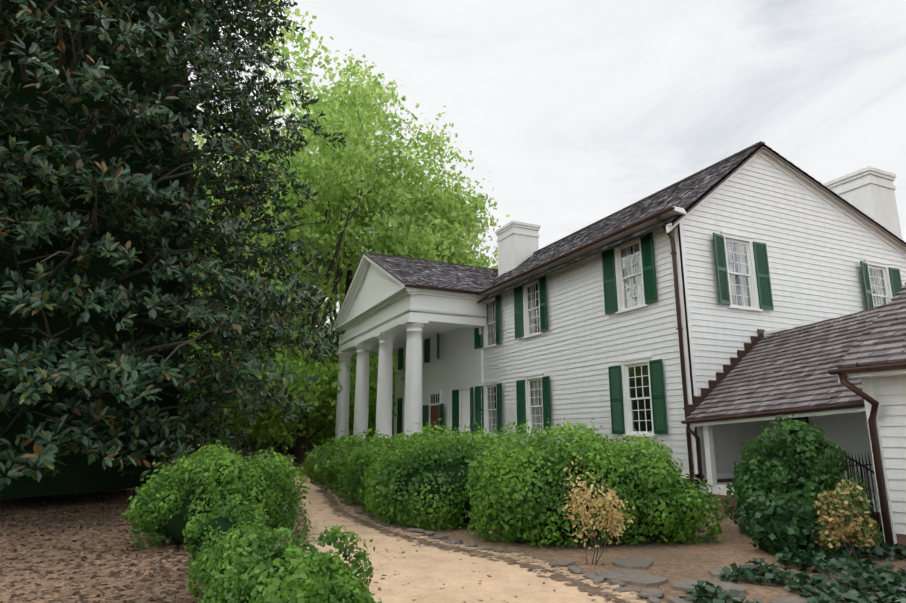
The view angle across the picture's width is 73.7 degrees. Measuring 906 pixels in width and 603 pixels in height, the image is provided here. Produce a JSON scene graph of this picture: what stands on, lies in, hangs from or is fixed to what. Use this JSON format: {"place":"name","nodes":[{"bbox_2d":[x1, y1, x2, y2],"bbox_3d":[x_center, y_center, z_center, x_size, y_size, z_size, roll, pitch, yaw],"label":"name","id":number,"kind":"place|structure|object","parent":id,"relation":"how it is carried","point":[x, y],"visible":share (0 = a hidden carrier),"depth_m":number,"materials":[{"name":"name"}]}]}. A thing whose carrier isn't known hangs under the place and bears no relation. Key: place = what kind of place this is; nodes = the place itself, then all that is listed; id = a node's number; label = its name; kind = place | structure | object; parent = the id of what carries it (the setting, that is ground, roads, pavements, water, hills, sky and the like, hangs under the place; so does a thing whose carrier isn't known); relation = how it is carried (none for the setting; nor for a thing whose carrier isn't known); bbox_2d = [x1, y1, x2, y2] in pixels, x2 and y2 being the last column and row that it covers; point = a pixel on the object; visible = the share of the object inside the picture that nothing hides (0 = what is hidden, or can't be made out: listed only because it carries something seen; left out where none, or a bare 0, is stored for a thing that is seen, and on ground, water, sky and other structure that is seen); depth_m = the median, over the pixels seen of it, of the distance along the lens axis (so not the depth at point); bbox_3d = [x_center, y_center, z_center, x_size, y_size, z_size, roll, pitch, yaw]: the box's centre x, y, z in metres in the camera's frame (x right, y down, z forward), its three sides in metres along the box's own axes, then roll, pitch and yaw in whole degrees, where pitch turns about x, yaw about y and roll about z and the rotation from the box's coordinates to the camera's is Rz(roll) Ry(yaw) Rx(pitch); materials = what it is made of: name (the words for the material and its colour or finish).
{"place":"outdoors","nodes":[
{"label":"outdoors","id":0,"kind":"place"},
{"bbox_2d":[208,331,327,447],"bbox_3d":[-13.951,5.453,36.577,12.383,8.347,11.506,6,-14,-25],"label":"tree","id":1,"kind":"object","parent":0,"point":[212,442],"depth_m":34.96,"materials":[{"name":"green plant"}]},
{"bbox_2d":[169,317,393,453],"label":"trees","id":2,"kind":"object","parent":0,"point":[279,447],"depth_m":50.71,"materials":[{"name":"green plant"}]},
{"bbox_2d":[182,490,381,602],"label":"bush","id":3,"kind":"object","parent":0,"point":[331,582],"depth_m":5.10,"materials":[{"name":"green plant"}]},
{"bbox_2d":[255,301,329,449],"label":"tree","id":4,"kind":"object","parent":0,"point":[320,317],"depth_m":61.77,"materials":[{"name":"green plant"}]},
{"bbox_2d":[278,474,623,602],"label":"path","id":5,"kind":"structure","parent":0,"point":[446,574],"depth_m":7.23,"materials":[{"name":"beige sand"}]},
{"bbox_2d":[276,489,663,602],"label":"path edge","id":6,"kind":"object","parent":5,"relation":"on","point":[592,588],"visible":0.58,"depth_m":8.34,"materials":[{"name":"grey stone"}]},
{"bbox_2d":[287,497,783,602],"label":"path debris","id":7,"kind":"object","parent":5,"relation":"on","point":[379,588],"visible":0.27,"depth_m":7.29,"materials":[{"name":"brown plant"}]},
{"bbox_2d":[0,448,905,602],"bbox_3d":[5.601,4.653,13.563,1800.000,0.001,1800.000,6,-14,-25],"label":"ground","id":8,"kind":"structure","parent":0,"point":[679,560],"depth_m":8.26,"materials":[{"name":"brown soil"}]},
{"bbox_2d":[0,478,212,602],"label":"mulch bed","id":9,"kind":"object","parent":8,"relation":"on","point":[13,596],"visible":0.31,"depth_m":8.40,"materials":[{"name":"brown plant"}]},
{"bbox_2d":[0,0,345,501],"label":"magnolia","id":10,"kind":"object","parent":8,"relation":"on","point":[243,117],"depth_m":13.88,"materials":[{"name":"green plant"}]},
{"bbox_2d":[158,391,243,468],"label":"bush","id":11,"kind":"object","parent":8,"relation":"on","point":[187,444],"visible":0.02,"depth_m":27.56,"materials":[{"name":"green plant"}]},
{"bbox_2d":[121,440,311,547],"bbox_3d":[-3.552,2.952,9.411,2.787,1.557,2.297,6,-14,-25],"label":"bush","id":12,"kind":"object","parent":8,"relation":"on","point":[258,475],"depth_m":8.92,"materials":[{"name":"green plant"}]},
{"bbox_2d":[168,330,305,459],"bbox_3d":[-11.219,3.638,25.344,10.084,7.092,9.894,6,-14,-25],"label":"bush","id":13,"kind":"object","parent":8,"relation":"on","point":[264,424],"depth_m":26.04,"materials":[{"name":"green plant"}]},
{"bbox_2d":[161,100,346,461],"bbox_3d":[-16.295,-3.142,37.697,21.532,25.614,19.578,6,-14,-25],"label":"tree","id":14,"kind":"object","parent":8,"relation":"on","point":[198,137],"depth_m":39.80,"materials":[{"name":"green plant"}]},
{"bbox_2d":[189,130,343,454],"bbox_3d":[-13.154,0.432,33.231,14.248,16.709,15.998,6,-14,-25],"label":"tree","id":15,"kind":"object","parent":8,"relation":"on","point":[309,235],"depth_m":33.84,"materials":[{"name":"green plant"}]},
{"bbox_2d":[189,313,351,456],"bbox_3d":[-8.787,3.868,28.938,9.117,8.167,11.993,21,-24,-59],"label":"bush","id":16,"kind":"object","parent":8,"relation":"on","point":[300,381],"depth_m":27.75,"materials":[{"name":"green plant"}]},
{"bbox_2d":[228,132,390,454],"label":"tree","id":17,"kind":"object","parent":8,"relation":"on","point":[323,210],"depth_m":48.07,"materials":[{"name":"green plant"}]},
{"bbox_2d":[252,347,376,463],"bbox_3d":[-8.163,5.637,34.852,10.540,7.252,9.723,6,-14,-25],"label":"bush","id":18,"kind":"object","parent":8,"relation":"on","point":[329,427],"depth_m":33.98,"materials":[{"name":"green plant"}]},
{"bbox_2d":[202,0,440,461],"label":"tree","id":19,"kind":"object","parent":8,"relation":"on","point":[358,153],"depth_m":38.02,"materials":[{"name":"green plant"}]},
{"bbox_2d":[228,49,473,441],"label":"tree","id":20,"kind":"object","parent":8,"relation":"on","point":[424,138],"depth_m":45.26,"materials":[{"name":"green plant"}]},
{"bbox_2d":[304,344,403,441],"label":"bush","id":21,"kind":"object","parent":8,"relation":"on","point":[374,378],"depth_m":34.43,"materials":[{"name":"green plant"}]},
{"bbox_2d":[299,428,456,498],"bbox_3d":[-2.330,5.171,20.071,5.208,1.904,10.532,6,-14,-25],"label":"hedge","id":22,"kind":"object","parent":8,"relation":"on","point":[323,465],"depth_m":17.92,"materials":[{"name":"green plant"}]},
{"bbox_2d":[306,145,479,367],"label":"tree","id":23,"kind":"object","parent":8,"relation":"on","point":[413,151],"depth_m":56.44,"materials":[{"name":"green plant"}]},
{"bbox_2d":[311,167,509,366],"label":"tree","id":24,"kind":"object","parent":8,"relation":"on","point":[451,224],"depth_m":42.92,"materials":[{"name":"green plant"}]},
{"bbox_2d":[333,416,547,530],"bbox_3d":[0.017,3.747,13.913,5.426,1.960,6.622,6,-14,-25],"label":"hedge","id":25,"kind":"object","parent":8,"relation":"on","point":[382,464],"depth_m":11.40,"materials":[{"name":"green plant"}]},
{"bbox_2d":[313,480,840,602],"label":"stones","id":26,"kind":"object","parent":8,"relation":"on","point":[624,578],"visible":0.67,"depth_m":6.94,"materials":[{"name":"grey stone"}]},
{"bbox_2d":[457,417,731,549],"bbox_3d":[2.308,3.081,10.866,4.537,1.946,4.462,1,-12,-5],"label":"hedge","id":27,"kind":"object","parent":8,"relation":"on","point":[508,470],"depth_m":9.20,"materials":[{"name":"green plant"}]},
{"bbox_2d":[562,441,635,564],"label":"shrub","id":28,"kind":"object","parent":8,"relation":"on","point":[615,514],"depth_m":7.85,"materials":[{"name":"beige plant"}]},
{"bbox_2d":[331,144,905,506],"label":"house","id":29,"kind":"structure","parent":8,"relation":"on","point":[653,330],"depth_m":17.56,"materials":[{"name":"white paint"}]},
{"bbox_2d":[364,141,905,296],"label":"roof shingles","id":30,"kind":"object","parent":29,"relation":"on","point":[421,268],"visible":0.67,"depth_m":21.95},
{"bbox_2d":[736,492,822,553],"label":"shrub","id":31,"kind":"object","parent":8,"relation":"on","point":[792,535],"depth_m":8.32,"materials":[{"name":"green plant"}]},
{"bbox_2d":[679,526,905,602],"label":"ivy","id":32,"kind":"object","parent":8,"relation":"on","point":[879,576],"visible":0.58,"depth_m":6.71,"materials":[{"name":"green plant"}]},
{"bbox_2d":[681,296,905,550],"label":"connector","id":33,"kind":"object","parent":8,"relation":"on","point":[868,435],"visible":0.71,"depth_m":10.10,"materials":[{"name":"white paint"}]},
{"bbox_2d":[685,282,905,419],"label":"connector shingles","id":34,"kind":"object","parent":33,"relation":"attached to","point":[894,348],"visible":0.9,"depth_m":12.42,"materials":[{"name":"brown wood"}]},
{"bbox_2d":[723,412,875,534],"bbox_3d":[5.570,2.875,10.057,2.112,2.015,2.223,6,-14,-25],"label":"bush","id":35,"kind":"object","parent":8,"relation":"on","point":[746,473],"depth_m":9.53,"materials":[{"name":"green plant"}]},
{"bbox_2d":[182,0,905,333],"label":"sky","id":36,"kind":"structure","parent":0,"point":[577,113],"materials":[{"name":"white"}]},
{"bbox_2d":[798,467,883,559],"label":"shrub","id":37,"kind":"object","parent":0,"point":[845,499],"depth_m":7.98,"materials":[{"name":"yellow plant"}]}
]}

